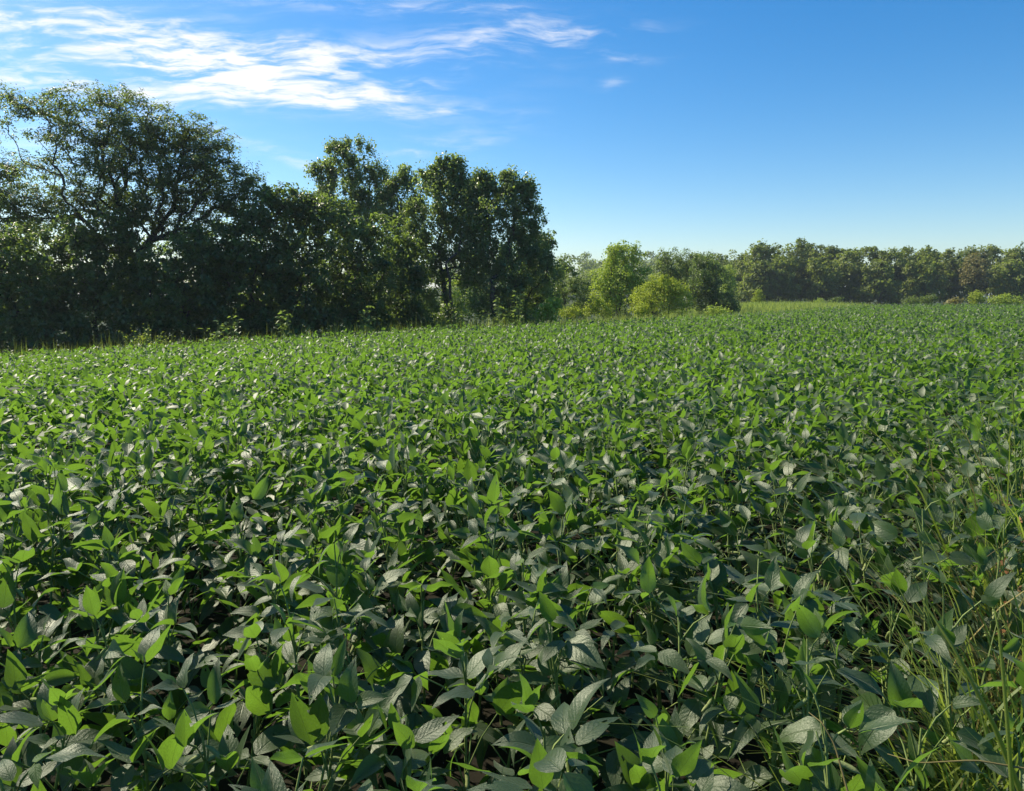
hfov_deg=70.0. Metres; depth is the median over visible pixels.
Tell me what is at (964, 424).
soybean plant
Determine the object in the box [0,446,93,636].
soybean plant
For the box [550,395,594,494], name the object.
soybean plant
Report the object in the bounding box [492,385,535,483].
soybean plant
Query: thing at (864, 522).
soybean plant
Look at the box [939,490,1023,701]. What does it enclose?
soybean plant
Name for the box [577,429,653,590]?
soybean plant
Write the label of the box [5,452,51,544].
soybean plant
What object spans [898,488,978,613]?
soybean plant
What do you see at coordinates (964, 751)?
soybean plant
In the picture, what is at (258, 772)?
soybean plant
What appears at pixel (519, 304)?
weed plant
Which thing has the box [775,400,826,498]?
soybean plant
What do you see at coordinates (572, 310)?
yellow shrub
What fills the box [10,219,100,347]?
hedgerow tree
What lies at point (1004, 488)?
soybean plant
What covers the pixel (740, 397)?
soybean plant
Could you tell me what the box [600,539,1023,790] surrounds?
grass clump
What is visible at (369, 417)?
soybean plant
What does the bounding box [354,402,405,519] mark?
soybean plant
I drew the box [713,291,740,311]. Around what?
shrub
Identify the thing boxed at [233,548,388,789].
soybean plant
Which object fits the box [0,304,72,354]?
shrub
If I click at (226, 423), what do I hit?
soybean plant
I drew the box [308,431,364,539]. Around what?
soybean plant
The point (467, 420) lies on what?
soybean plant
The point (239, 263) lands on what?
hedgerow tree
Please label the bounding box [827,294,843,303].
bush
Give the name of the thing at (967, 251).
wood tree
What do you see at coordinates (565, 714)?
soybean plant
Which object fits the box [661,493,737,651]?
soybean plant
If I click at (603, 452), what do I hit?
soybean plant
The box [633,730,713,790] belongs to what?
soybean plant
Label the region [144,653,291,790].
soybean plant
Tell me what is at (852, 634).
soybean plant
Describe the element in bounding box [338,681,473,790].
soybean plant
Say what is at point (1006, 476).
weed plant
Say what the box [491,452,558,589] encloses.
soybean plant
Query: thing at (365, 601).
soybean plant
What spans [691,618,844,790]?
soybean plant
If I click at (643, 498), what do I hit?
soybean plant
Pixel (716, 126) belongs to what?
sky
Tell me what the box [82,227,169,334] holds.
hedgerow tree
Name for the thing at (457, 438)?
soybean plant
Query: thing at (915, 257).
wood tree
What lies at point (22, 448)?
soybean plant
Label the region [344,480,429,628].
soybean plant
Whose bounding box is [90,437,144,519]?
soybean plant
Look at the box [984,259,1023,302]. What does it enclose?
wood tree
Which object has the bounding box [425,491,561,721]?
soybean plant
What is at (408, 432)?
soybean plant
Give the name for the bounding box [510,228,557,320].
hedgerow tree
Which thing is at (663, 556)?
soybean plant
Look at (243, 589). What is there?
soybean plant
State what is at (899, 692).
soybean plant
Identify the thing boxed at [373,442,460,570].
soybean plant
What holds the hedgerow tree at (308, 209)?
on the ground at (874, 301)
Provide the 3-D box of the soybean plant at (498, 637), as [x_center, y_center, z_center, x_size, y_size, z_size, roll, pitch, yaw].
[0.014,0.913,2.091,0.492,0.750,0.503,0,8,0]
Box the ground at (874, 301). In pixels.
[0,280,1023,357]
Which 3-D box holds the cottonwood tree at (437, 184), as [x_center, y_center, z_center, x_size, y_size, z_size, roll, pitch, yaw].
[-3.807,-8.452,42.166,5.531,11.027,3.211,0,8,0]
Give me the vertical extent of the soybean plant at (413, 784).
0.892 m
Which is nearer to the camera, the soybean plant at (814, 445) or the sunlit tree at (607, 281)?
the soybean plant at (814, 445)
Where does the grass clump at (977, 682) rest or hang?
on the field soil
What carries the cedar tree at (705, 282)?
on the field soil
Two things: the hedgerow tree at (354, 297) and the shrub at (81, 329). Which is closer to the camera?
the shrub at (81, 329)
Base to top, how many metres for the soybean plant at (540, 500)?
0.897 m
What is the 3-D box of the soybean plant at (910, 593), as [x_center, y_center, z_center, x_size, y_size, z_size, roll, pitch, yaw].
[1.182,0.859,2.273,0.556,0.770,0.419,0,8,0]
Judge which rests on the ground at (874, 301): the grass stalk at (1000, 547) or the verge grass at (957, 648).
the verge grass at (957, 648)
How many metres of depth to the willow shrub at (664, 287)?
59.02 m
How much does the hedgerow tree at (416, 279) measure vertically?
7.134 m
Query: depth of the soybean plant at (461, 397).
5.32 m
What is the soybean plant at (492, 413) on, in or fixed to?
on the field soil
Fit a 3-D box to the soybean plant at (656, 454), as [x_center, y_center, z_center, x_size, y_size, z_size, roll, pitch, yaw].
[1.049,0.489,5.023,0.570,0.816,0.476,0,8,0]
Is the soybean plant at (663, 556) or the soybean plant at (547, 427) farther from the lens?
the soybean plant at (547, 427)
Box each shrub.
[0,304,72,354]
[0,309,34,357]
[46,308,115,354]
[91,302,157,352]
[131,306,206,347]
[180,305,237,345]
[219,301,274,344]
[260,302,315,340]
[306,303,358,337]
[341,300,401,334]
[387,296,445,335]
[431,300,472,330]
[439,272,472,316]
[501,295,539,333]
[532,296,565,322]
[555,305,582,320]
[581,291,611,318]
[622,272,692,318]
[627,301,651,316]
[703,302,732,315]
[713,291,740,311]
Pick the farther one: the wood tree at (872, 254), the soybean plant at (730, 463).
the wood tree at (872, 254)
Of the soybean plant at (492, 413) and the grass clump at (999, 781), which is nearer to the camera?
the grass clump at (999, 781)
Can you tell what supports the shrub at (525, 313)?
on the field soil
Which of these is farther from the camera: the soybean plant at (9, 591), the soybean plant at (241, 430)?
the soybean plant at (241, 430)
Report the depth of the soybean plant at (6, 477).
3.32 m
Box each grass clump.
[556,559,1023,790]
[571,484,1023,737]
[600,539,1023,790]
[606,586,1023,790]
[615,493,1023,790]
[616,602,997,790]
[677,340,1023,615]
[705,374,1023,667]
[717,322,1023,562]
[791,725,1006,790]
[832,336,1023,483]
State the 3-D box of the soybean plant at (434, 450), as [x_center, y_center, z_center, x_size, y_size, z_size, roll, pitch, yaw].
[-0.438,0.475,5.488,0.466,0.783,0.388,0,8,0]
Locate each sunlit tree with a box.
[587,240,654,317]
[719,264,737,296]
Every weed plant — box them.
[110,332,151,348]
[125,325,172,347]
[131,329,177,348]
[197,320,223,343]
[222,315,243,341]
[275,305,298,339]
[357,305,379,335]
[451,308,469,328]
[470,309,484,328]
[493,295,503,324]
[503,304,522,326]
[509,290,526,324]
[526,307,538,324]
[987,472,1023,558]
[994,540,1023,687]
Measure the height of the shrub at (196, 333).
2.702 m
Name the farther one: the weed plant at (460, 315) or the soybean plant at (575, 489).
the weed plant at (460, 315)
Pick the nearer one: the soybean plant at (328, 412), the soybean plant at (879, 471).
the soybean plant at (879, 471)
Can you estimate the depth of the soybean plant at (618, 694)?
2.12 m
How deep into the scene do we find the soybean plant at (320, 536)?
2.74 m
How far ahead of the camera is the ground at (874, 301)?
268.00 m
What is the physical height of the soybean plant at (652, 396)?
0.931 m
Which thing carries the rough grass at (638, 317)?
on the ground at (874, 301)
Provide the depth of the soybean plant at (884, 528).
2.58 m
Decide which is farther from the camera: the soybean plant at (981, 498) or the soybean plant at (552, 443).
the soybean plant at (552, 443)
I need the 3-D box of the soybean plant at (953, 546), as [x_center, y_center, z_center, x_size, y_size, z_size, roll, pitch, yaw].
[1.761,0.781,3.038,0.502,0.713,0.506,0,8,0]
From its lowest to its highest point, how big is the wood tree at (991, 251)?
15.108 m
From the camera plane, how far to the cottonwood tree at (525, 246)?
40.83 m
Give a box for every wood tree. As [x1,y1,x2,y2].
[682,251,719,301]
[710,253,735,289]
[720,249,748,298]
[732,244,772,303]
[739,259,780,302]
[747,238,794,302]
[759,254,801,302]
[778,236,816,302]
[794,243,834,301]
[798,254,848,302]
[813,245,849,300]
[828,247,868,304]
[852,259,904,306]
[857,246,885,304]
[865,247,908,306]
[893,245,930,300]
[896,255,948,304]
[920,245,948,304]
[933,247,972,304]
[958,244,988,303]
[958,251,992,292]
[966,244,1012,304]
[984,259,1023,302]
[991,241,1023,303]
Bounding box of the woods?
[342,251,994,302]
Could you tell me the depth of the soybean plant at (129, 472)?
4.21 m
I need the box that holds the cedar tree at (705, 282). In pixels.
[681,251,739,314]
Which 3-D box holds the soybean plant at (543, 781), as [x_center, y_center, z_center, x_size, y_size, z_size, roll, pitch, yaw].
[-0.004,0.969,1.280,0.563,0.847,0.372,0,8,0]
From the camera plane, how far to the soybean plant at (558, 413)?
4.75 m
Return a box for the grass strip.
[1,312,640,366]
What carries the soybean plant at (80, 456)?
on the field soil
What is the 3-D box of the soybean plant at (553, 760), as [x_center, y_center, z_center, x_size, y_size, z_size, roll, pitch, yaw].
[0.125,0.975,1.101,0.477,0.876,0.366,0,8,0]
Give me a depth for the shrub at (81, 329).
33.08 m
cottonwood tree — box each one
[303,133,392,333]
[369,162,427,296]
[399,150,488,327]
[455,163,568,325]
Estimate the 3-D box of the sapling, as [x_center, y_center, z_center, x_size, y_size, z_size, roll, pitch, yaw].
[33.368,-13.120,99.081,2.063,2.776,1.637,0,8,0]
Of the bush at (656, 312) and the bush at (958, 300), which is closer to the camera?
the bush at (656, 312)
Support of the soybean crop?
on the field soil
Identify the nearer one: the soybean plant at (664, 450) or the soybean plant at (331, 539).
the soybean plant at (331, 539)
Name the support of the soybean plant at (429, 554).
on the field soil
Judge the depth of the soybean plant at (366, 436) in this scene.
4.86 m
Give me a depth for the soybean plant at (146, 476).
3.74 m
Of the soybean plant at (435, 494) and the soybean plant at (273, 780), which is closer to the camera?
the soybean plant at (273, 780)
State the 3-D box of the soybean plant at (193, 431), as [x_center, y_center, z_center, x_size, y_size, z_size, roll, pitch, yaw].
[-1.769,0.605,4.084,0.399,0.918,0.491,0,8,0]
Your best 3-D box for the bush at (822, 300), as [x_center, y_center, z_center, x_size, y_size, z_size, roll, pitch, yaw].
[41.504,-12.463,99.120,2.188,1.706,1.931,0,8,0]
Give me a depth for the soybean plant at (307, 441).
4.57 m
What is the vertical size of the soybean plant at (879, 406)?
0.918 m
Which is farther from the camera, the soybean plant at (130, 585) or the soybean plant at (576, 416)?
the soybean plant at (576, 416)
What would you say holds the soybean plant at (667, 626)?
on the field soil
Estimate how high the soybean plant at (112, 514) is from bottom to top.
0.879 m
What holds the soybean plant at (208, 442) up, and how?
on the field soil
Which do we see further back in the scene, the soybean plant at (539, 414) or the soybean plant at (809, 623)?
the soybean plant at (539, 414)
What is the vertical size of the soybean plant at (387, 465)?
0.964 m
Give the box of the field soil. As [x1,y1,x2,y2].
[0,310,1023,790]
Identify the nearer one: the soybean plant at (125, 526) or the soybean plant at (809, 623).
the soybean plant at (809, 623)
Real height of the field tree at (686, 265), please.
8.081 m
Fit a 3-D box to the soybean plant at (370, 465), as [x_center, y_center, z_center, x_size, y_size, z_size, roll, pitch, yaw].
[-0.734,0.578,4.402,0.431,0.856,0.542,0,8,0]
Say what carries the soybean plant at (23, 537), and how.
on the field soil
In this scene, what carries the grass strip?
on the ground at (874, 301)
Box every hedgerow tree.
[0,219,77,357]
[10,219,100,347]
[37,200,150,350]
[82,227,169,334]
[114,220,251,338]
[147,219,258,334]
[195,182,301,338]
[241,219,320,327]
[251,180,346,332]
[303,190,405,332]
[304,233,379,320]
[373,213,439,330]
[487,224,543,327]
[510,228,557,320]
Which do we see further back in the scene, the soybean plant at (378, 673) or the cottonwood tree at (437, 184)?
the cottonwood tree at (437, 184)
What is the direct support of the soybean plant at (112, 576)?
on the field soil
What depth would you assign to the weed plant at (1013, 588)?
2.62 m
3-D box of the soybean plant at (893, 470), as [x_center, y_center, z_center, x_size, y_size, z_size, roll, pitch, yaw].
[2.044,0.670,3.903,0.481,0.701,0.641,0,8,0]
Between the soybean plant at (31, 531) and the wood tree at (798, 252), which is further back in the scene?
the wood tree at (798, 252)
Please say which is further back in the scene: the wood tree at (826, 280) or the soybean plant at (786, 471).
the wood tree at (826, 280)
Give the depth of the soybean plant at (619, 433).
4.13 m
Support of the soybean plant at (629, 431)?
on the field soil
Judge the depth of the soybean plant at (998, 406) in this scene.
4.75 m
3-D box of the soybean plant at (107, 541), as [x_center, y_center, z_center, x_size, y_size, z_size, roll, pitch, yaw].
[-1.425,0.830,2.565,0.477,0.838,0.546,0,8,0]
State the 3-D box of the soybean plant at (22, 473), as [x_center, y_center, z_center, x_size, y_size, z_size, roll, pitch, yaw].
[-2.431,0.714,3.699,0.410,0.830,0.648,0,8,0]
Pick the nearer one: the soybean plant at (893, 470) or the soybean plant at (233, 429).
the soybean plant at (893, 470)
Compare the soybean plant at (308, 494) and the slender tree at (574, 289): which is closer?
the soybean plant at (308, 494)
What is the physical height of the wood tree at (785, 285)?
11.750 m
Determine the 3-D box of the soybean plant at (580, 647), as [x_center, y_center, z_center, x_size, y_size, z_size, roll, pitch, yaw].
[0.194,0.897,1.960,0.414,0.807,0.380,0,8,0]
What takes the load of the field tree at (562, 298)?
on the field soil
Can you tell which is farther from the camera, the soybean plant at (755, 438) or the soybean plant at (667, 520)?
the soybean plant at (755, 438)
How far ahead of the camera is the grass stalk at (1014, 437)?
3.33 m
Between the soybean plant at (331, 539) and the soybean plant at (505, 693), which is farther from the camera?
the soybean plant at (331, 539)
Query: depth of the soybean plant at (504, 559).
2.70 m
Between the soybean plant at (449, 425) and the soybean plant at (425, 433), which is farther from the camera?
the soybean plant at (449, 425)
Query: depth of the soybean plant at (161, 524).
3.62 m
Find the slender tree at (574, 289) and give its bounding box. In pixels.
[548,253,595,317]
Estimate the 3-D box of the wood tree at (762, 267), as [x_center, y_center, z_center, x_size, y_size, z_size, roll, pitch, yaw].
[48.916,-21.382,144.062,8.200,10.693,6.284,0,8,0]
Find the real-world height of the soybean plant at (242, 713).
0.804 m
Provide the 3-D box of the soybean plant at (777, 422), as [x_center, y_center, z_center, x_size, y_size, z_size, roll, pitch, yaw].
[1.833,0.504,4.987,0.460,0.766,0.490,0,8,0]
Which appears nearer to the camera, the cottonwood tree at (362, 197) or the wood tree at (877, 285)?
the cottonwood tree at (362, 197)
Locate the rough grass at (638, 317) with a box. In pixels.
[285,307,726,343]
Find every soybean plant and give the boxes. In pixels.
[0,442,30,492]
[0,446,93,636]
[0,454,107,662]
[0,456,46,530]
[0,463,61,588]
[0,465,60,601]
[0,470,46,627]
[0,479,64,652]
[0,483,81,695]
[0,496,75,675]
[0,545,84,771]
[0,567,176,765]
[0,583,7,627]
[0,585,187,790]
[0,612,126,790]
[0,656,123,790]
[0,673,57,780]
[0,721,57,790]
[0,743,107,790]
[4,470,134,673]
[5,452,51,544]
[5,473,86,594]
[8,444,72,605]
[22,431,69,513]
[24,434,106,559]
[34,436,97,528]
[37,509,189,701]
[41,423,108,562]
[43,484,203,645]
[47,430,121,559]
[49,458,161,634]
[51,520,165,661]
[62,448,162,577]
[63,624,249,790]
[65,466,200,603]
[70,546,222,721]
[72,428,153,634]
[72,562,211,748]
[80,565,243,790]
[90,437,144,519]
[93,424,156,537]
[105,419,168,518]
[107,446,163,570]
[110,428,187,545]
[110,459,199,584]
[123,446,215,605]
[126,464,236,661]
[132,417,201,536]
[135,451,195,533]
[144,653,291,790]
[145,419,198,504]
[145,453,234,598]
[151,478,258,618]
[156,434,228,526]
[158,435,228,578]
[159,440,271,556]
[166,395,233,504]
[169,418,227,495]
[170,423,241,571]
[174,421,244,554]
[182,494,287,689]
[182,612,315,790]
[184,475,294,653]
[188,429,243,518]
[199,523,317,755]
[203,508,322,694]
[205,445,302,563]
[206,422,278,554]
[211,391,262,511]
[212,438,288,541]
[216,411,266,531]
[217,527,316,712]
[228,760,303,790]
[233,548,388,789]
[234,410,287,527]
[236,443,307,570]
[250,736,350,790]
[251,464,330,578]
[254,398,308,499]
[256,478,353,608]
[260,399,309,514]
[261,538,421,749]
[264,420,333,528]
[265,436,335,529]
[270,437,334,519]
[273,637,405,790]
[276,501,386,640]
[276,594,444,790]
[280,643,407,790]
[281,557,408,710]
[282,443,350,605]
[284,415,326,499]
[292,393,334,482]
[292,471,387,622]
[293,519,371,702]
[304,463,389,573]
[305,398,359,483]
[305,447,381,552]
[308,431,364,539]
[312,418,373,520]
[317,530,432,677]
[321,409,367,497]
[321,446,388,537]
[328,443,416,631]
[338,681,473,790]
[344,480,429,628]
[349,421,411,488]
[350,389,396,510]
[350,424,422,514]
[351,410,405,512]
[353,494,436,672]
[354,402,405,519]
[357,424,409,549]
[357,758,456,790]
[363,430,430,563]
[363,573,487,751]
[371,412,416,503]
[372,420,427,512]
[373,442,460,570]
[374,490,472,642]
[378,402,424,488]
[395,419,449,539]
[395,602,537,790]
[401,452,459,599]
[409,391,461,497]
[415,458,507,597]
[416,469,481,590]
[421,437,467,543]
[423,463,514,598]
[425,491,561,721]
[427,388,468,492]
[427,410,471,474]
[429,419,485,572]
[429,527,524,725]
[441,389,478,476]
[442,471,537,631]
[442,579,599,790]
[443,403,507,524]
[443,417,468,496]
[444,420,536,544]
[444,443,533,593]
[446,417,532,575]
[449,397,509,468]
[449,673,620,790]
[454,405,513,508]
[461,547,595,773]
[467,747,598,790]
[469,405,509,485]
[469,515,568,676]
[470,438,550,589]
[477,462,570,634]
[478,398,532,484]
[481,738,595,790]
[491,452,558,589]
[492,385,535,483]
[493,401,545,524]
[493,483,611,639]
[496,561,620,760]
[506,419,556,501]
[506,429,562,545]
[509,591,655,790]
[514,582,662,787]
[515,408,566,476]
[516,410,583,534]
[521,434,627,587]
[527,448,618,583]
[528,433,587,555]
[528,444,611,584]
[540,391,588,523]
[547,500,639,645]
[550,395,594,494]
[550,504,668,702]
[553,415,606,511]
[556,409,595,487]
[562,410,642,561]
[562,418,616,533]
[565,395,613,512]
[565,423,632,550]
[572,521,685,687]
[575,469,691,599]
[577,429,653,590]
[579,408,622,513]
[581,415,648,481]
[586,525,726,714]
[591,557,746,790]
[595,417,640,499]
[596,423,655,546]
[598,435,654,553]
[601,693,750,790]
[602,404,659,508]
[603,405,646,471]
[607,510,716,707]
[616,407,656,494]
[617,420,656,509]
[617,605,796,790]
[629,474,725,656]
[632,460,723,619]
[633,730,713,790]
[636,387,687,477]
[636,436,727,547]
[640,440,724,559]
[644,408,700,503]
[646,396,691,501]
[648,483,725,650]
[650,422,718,526]
[654,541,781,705]
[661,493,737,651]
[665,402,714,489]
[671,446,737,546]
[674,397,737,540]
[675,399,736,515]
[687,440,750,510]
[690,485,788,611]
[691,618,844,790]
[692,456,769,602]
[695,413,753,541]
[695,506,799,664]
[704,401,760,502]
[708,407,767,576]
[715,403,776,481]
[721,556,846,781]
[724,434,818,567]
[731,425,802,534]
[732,391,805,489]
[734,567,878,780]
[735,524,818,670]
[736,443,816,589]
[741,429,803,536]
[742,570,858,787]
[744,502,881,662]
[748,471,855,614]
[751,412,820,486]
[751,435,823,550]
[759,604,889,790]
[761,410,826,505]
[762,587,861,782]
[768,419,825,509]
[774,432,840,528]
[774,672,946,790]
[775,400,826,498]
[776,426,834,550]
[778,495,882,635]
[779,599,909,790]
[791,431,890,553]
[791,471,897,638]
[797,746,914,790]
[808,463,886,594]
[810,420,875,539]
[810,569,952,755]
[813,394,889,502]
[816,474,917,601]
[818,443,864,531]
[818,454,905,595]
[821,512,907,670]
[831,411,876,479]
[833,415,898,514]
[850,660,994,790]
[855,455,938,569]
[860,417,923,522]
[860,513,1001,646]
[864,488,999,713]
[864,563,1018,790]
[865,434,930,521]
[877,429,951,551]
[881,421,945,531]
[883,472,951,582]
[891,422,965,521]
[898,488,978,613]
[905,632,1023,790]
[906,461,995,640]
[921,432,989,524]
[927,485,1021,610]
[929,442,1020,572]
[935,412,983,497]
[936,437,1013,517]
[937,507,1023,693]
[938,395,1019,508]
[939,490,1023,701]
[941,422,1021,534]
[947,706,1023,790]
[949,427,1023,580]
[955,504,1023,599]
[962,498,1023,638]
[972,440,1023,546]
[1000,481,1023,523]
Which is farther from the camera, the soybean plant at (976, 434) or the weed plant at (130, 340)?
the weed plant at (130, 340)
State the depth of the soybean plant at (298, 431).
5.02 m
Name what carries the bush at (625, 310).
on the field soil
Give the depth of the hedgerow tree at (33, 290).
32.96 m
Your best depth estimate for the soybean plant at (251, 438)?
4.61 m
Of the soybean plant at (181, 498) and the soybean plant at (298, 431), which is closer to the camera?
the soybean plant at (181, 498)
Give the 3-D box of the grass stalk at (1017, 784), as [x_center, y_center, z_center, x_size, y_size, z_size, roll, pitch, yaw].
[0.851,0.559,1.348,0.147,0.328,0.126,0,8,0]
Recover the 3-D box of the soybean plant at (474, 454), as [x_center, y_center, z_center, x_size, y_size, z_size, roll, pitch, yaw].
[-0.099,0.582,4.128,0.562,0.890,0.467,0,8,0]
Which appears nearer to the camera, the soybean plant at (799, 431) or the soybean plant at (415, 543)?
the soybean plant at (415, 543)
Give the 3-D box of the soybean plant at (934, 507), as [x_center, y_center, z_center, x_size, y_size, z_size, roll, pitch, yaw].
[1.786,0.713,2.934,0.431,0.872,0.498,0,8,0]
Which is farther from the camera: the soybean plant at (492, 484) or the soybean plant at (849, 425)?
the soybean plant at (849, 425)
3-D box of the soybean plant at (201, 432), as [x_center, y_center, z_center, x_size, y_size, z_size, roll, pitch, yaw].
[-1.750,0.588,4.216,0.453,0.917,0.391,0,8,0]
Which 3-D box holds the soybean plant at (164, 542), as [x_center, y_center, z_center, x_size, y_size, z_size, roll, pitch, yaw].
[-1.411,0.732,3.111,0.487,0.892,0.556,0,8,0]
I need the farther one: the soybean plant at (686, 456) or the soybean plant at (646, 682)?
the soybean plant at (686, 456)
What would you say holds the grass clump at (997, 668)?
on the field soil
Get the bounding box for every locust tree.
[0,79,272,322]
[0,136,47,304]
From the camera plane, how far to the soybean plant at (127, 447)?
3.34 m
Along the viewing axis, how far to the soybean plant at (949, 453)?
4.10 m
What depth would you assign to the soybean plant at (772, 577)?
2.09 m
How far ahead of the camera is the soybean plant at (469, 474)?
3.33 m
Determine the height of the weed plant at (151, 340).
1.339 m
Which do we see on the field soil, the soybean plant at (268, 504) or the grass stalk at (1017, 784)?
the soybean plant at (268, 504)
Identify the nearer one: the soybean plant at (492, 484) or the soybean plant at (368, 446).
the soybean plant at (492, 484)
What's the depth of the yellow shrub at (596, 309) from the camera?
59.45 m
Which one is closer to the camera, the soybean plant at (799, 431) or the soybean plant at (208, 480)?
the soybean plant at (208, 480)
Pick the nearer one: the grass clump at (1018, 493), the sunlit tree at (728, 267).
the grass clump at (1018, 493)
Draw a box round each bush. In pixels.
[555,302,589,319]
[595,303,631,320]
[632,290,662,318]
[813,297,825,303]
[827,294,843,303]
[901,295,932,305]
[921,293,937,304]
[943,296,967,305]
[964,290,987,305]
[985,292,1023,304]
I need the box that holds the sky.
[0,0,1023,295]
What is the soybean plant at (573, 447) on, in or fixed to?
on the field soil
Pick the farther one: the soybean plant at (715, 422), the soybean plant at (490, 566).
the soybean plant at (715, 422)
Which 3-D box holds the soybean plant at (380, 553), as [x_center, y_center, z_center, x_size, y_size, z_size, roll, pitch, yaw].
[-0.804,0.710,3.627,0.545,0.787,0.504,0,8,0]
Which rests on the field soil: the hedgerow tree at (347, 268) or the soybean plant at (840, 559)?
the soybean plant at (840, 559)
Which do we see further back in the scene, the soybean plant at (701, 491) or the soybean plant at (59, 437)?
the soybean plant at (59, 437)
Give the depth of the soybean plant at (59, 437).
4.62 m
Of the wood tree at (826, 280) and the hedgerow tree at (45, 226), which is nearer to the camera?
the hedgerow tree at (45, 226)
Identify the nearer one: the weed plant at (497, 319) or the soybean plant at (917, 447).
the soybean plant at (917, 447)
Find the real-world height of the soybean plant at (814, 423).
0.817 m
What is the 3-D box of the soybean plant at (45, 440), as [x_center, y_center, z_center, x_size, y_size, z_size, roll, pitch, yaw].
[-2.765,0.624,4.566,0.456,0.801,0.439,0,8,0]
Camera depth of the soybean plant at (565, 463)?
3.31 m
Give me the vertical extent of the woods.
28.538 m
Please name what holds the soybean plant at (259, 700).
on the field soil
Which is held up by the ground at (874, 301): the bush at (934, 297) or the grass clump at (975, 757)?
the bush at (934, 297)
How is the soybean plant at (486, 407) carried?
on the field soil
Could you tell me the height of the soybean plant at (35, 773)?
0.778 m
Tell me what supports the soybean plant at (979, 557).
on the field soil
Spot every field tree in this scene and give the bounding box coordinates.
[422,282,444,321]
[462,282,492,321]
[538,278,569,319]
[567,268,599,319]
[651,247,686,295]
[672,248,703,310]
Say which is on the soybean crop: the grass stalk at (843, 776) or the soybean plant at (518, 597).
the grass stalk at (843, 776)
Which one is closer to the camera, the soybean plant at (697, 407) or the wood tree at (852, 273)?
the soybean plant at (697, 407)
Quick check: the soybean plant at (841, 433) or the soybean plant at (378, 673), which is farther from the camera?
the soybean plant at (841, 433)
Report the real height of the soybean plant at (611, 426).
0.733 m
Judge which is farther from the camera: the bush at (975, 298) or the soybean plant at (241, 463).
the bush at (975, 298)
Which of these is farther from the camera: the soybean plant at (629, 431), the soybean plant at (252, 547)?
the soybean plant at (629, 431)
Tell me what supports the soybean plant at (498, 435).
on the field soil
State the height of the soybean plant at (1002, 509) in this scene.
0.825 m
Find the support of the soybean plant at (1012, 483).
on the field soil
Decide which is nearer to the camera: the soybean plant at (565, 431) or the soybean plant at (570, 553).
the soybean plant at (570, 553)
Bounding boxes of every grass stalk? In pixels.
[808,712,848,790]
[887,753,1023,768]
[922,600,1022,790]
[968,533,1021,570]
[994,611,1014,790]
[1011,354,1017,555]
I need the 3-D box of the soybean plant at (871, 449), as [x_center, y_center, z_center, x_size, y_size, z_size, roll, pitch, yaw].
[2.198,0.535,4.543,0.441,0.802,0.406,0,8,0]
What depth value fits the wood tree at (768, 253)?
148.40 m
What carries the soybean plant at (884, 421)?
on the field soil
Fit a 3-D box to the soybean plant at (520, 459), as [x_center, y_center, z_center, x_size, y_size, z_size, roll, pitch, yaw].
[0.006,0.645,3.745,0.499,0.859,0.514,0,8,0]
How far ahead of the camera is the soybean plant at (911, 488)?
3.59 m
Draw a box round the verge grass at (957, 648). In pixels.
[748,355,1023,790]
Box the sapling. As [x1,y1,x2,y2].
[750,288,765,302]
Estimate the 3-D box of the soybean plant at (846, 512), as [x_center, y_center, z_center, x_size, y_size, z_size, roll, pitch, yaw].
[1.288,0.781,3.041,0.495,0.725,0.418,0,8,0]
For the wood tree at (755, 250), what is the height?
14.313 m
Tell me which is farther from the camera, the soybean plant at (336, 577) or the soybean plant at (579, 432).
the soybean plant at (579, 432)
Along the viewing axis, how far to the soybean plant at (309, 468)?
3.48 m
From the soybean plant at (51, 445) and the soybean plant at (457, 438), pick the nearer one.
the soybean plant at (51, 445)
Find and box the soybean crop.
[0,302,1023,787]
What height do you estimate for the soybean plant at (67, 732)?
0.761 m
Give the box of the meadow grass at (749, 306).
[661,299,887,320]
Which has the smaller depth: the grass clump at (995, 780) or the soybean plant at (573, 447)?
the grass clump at (995, 780)
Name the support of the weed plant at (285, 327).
on the field soil
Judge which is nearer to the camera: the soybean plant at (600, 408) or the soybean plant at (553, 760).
the soybean plant at (553, 760)
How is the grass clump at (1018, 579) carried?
on the field soil
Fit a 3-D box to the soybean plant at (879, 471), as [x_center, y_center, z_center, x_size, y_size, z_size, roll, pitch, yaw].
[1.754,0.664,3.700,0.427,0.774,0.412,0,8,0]
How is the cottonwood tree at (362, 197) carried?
on the ground at (874, 301)
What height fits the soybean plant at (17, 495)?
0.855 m
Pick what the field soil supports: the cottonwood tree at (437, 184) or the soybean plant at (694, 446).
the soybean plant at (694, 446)
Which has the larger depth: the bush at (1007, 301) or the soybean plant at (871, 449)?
the bush at (1007, 301)
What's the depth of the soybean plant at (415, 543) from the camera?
3.64 m
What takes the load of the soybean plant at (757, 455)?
on the field soil
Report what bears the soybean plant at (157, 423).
on the field soil
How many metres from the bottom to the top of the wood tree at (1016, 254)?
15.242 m
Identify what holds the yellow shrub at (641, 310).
on the field soil
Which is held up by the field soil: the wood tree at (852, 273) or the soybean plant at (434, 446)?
the soybean plant at (434, 446)
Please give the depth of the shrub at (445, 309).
40.59 m
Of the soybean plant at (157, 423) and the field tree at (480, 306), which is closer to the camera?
the soybean plant at (157, 423)
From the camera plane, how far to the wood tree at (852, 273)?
147.20 m
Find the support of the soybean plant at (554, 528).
on the field soil
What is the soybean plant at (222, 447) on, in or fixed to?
on the field soil
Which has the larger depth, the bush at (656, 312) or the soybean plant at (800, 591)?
the bush at (656, 312)
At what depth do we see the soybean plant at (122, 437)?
4.89 m
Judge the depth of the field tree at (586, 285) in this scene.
77.14 m
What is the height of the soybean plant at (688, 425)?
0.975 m
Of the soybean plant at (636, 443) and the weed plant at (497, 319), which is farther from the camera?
the weed plant at (497, 319)

